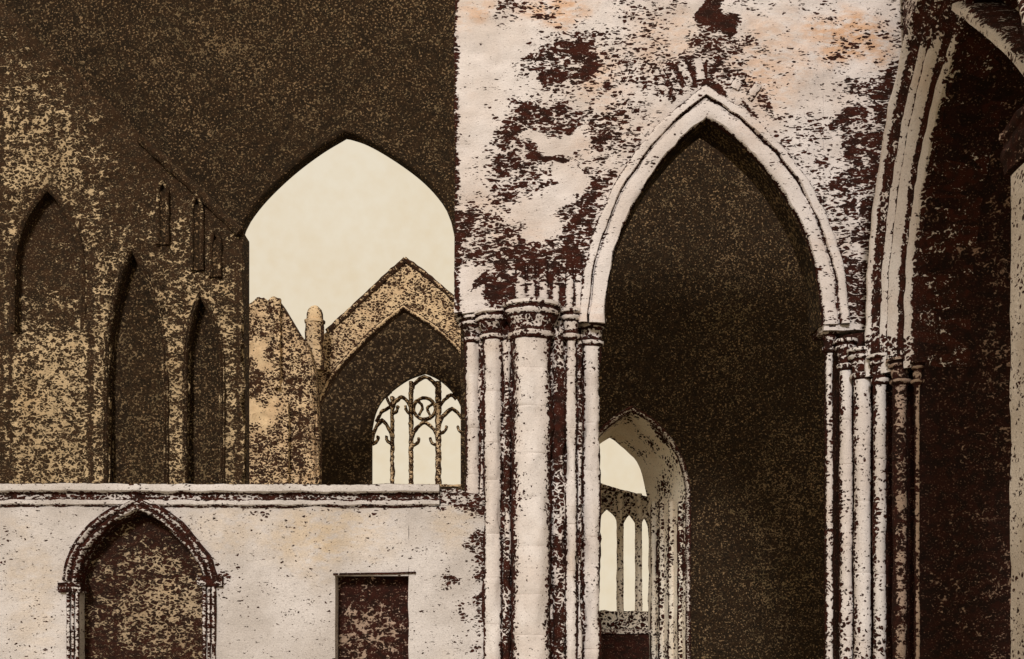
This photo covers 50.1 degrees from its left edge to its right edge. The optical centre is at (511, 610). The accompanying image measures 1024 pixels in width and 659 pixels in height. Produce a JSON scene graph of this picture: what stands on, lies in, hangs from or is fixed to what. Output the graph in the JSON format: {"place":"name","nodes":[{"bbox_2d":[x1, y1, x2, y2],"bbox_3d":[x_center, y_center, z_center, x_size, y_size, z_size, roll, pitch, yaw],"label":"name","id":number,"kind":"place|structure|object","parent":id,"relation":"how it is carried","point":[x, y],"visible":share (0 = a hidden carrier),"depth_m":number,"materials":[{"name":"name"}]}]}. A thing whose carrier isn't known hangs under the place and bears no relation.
{"place":"outdoors","nodes":[
{"label":"outdoors","id":0,"kind":"place"},
{"bbox_2d":[0,0,466,490],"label":"gable wall","id":1,"kind":"structure","parent":0,"point":[240,112],"depth_m":25.00,"materials":[{"name":"stone"}]},
{"bbox_2d":[320,313,460,489],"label":"end wall","id":2,"kind":"structure","parent":0,"point":[384,363],"depth_m":75.00,"materials":[{"name":"black stone"}]},
{"bbox_2d":[318,257,460,410],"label":"gable","id":3,"kind":"structure","parent":2,"relation":"on","point":[405,285],"depth_m":66.00,"materials":[{"name":"beige stone"}]},
{"bbox_2d":[372,375,460,486],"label":"traceried window","id":4,"kind":"structure","parent":2,"relation":"in","point":[437,406],"depth_m":75.14,"materials":[{"name":"black stone"}]},
{"bbox_2d":[245,139,648,610],"label":"sky","id":5,"kind":"structure","parent":0,"point":[324,238],"materials":[{"name":"beige"}]},
{"bbox_2d":[601,629,650,658],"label":"stone block","id":6,"kind":"structure","parent":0,"point":[625,643],"depth_m":20.60,"materials":[{"name":"stone"}]},
{"bbox_2d":[598,138,823,658],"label":"aisle wall","id":7,"kind":"structure","parent":0,"point":[711,387],"depth_m":20.00,"materials":[{"name":"stone"}]},
{"bbox_2d":[599,406,690,658],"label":"splayed window","id":8,"kind":"structure","parent":7,"relation":"in","point":[665,509],"depth_m":20.80,"materials":[{"name":"beige stone"}]},
{"bbox_2d":[864,0,1023,658],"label":"side wall","id":9,"kind":"structure","parent":0,"point":[945,284],"depth_m":12.18,"materials":[{"name":"stone"}]},
{"bbox_3d":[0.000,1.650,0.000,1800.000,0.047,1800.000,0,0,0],"label":"ground","id":10,"kind":"structure","parent":0,"visible":0},
{"bbox_2d":[0,1,248,483],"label":"lancet wall","id":11,"kind":"structure","parent":10,"relation":"on","point":[124,301],"depth_m":23.01,"materials":[{"name":"beige stone"}]},
{"bbox_2d":[155,177,170,245],"bbox_3d":[-7.317,-8.365,22.965,0.291,1.408,0.200,0,0,0],"label":"slit window","id":12,"kind":"structure","parent":11,"relation":"in","point":[162,205],"depth_m":22.90,"materials":[{"name":"beige stone"}]},
{"bbox_2d":[189,194,204,270],"bbox_3d":[-6.600,-7.957,22.970,0.301,1.654,0.202,0,0,0],"label":"slit window","id":13,"kind":"structure","parent":11,"relation":"in","point":[197,217],"depth_m":22.91,"materials":[{"name":"beige stone"}]},
{"bbox_2d":[208,227,222,277],"bbox_3d":[-6.217,-7.514,22.967,0.276,1.052,0.194,0,0,0],"label":"slit window","id":14,"kind":"structure","parent":11,"relation":"in","point":[215,246],"depth_m":22.91,"materials":[{"name":"beige stone"}]},
{"bbox_2d":[0,483,484,658],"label":"wall","id":15,"kind":"structure","parent":10,"relation":"on","point":[230,571],"depth_m":13.05,"materials":[{"name":"stone"}]},
{"bbox_2d":[249,296,321,483],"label":"broken wall","id":16,"kind":"structure","parent":10,"relation":"on","point":[285,439],"depth_m":62.99,"materials":[{"name":"beige stone"}]},
{"bbox_2d":[304,305,324,371],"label":"stone pinnacle","id":17,"kind":"object","parent":16,"relation":"on","point":[314,321],"visible":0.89,"depth_m":64.08,"materials":[{"name":"beige stone"}]},
{"bbox_2d":[456,297,606,658],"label":"clustered pier","id":18,"kind":"structure","parent":10,"relation":"on","point":[532,418],"depth_m":12.96,"materials":[{"name":"stone"}]},
{"bbox_2d":[454,0,902,339],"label":"arcade wall","id":19,"kind":"structure","parent":18,"relation":"on","point":[581,126],"depth_m":13.00,"materials":[{"name":"stone"}]},
{"bbox_2d":[818,327,925,658],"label":"corner pier","id":20,"kind":"structure","parent":10,"relation":"on","point":[871,495],"depth_m":12.78,"materials":[{"name":"stone"}]}
]}

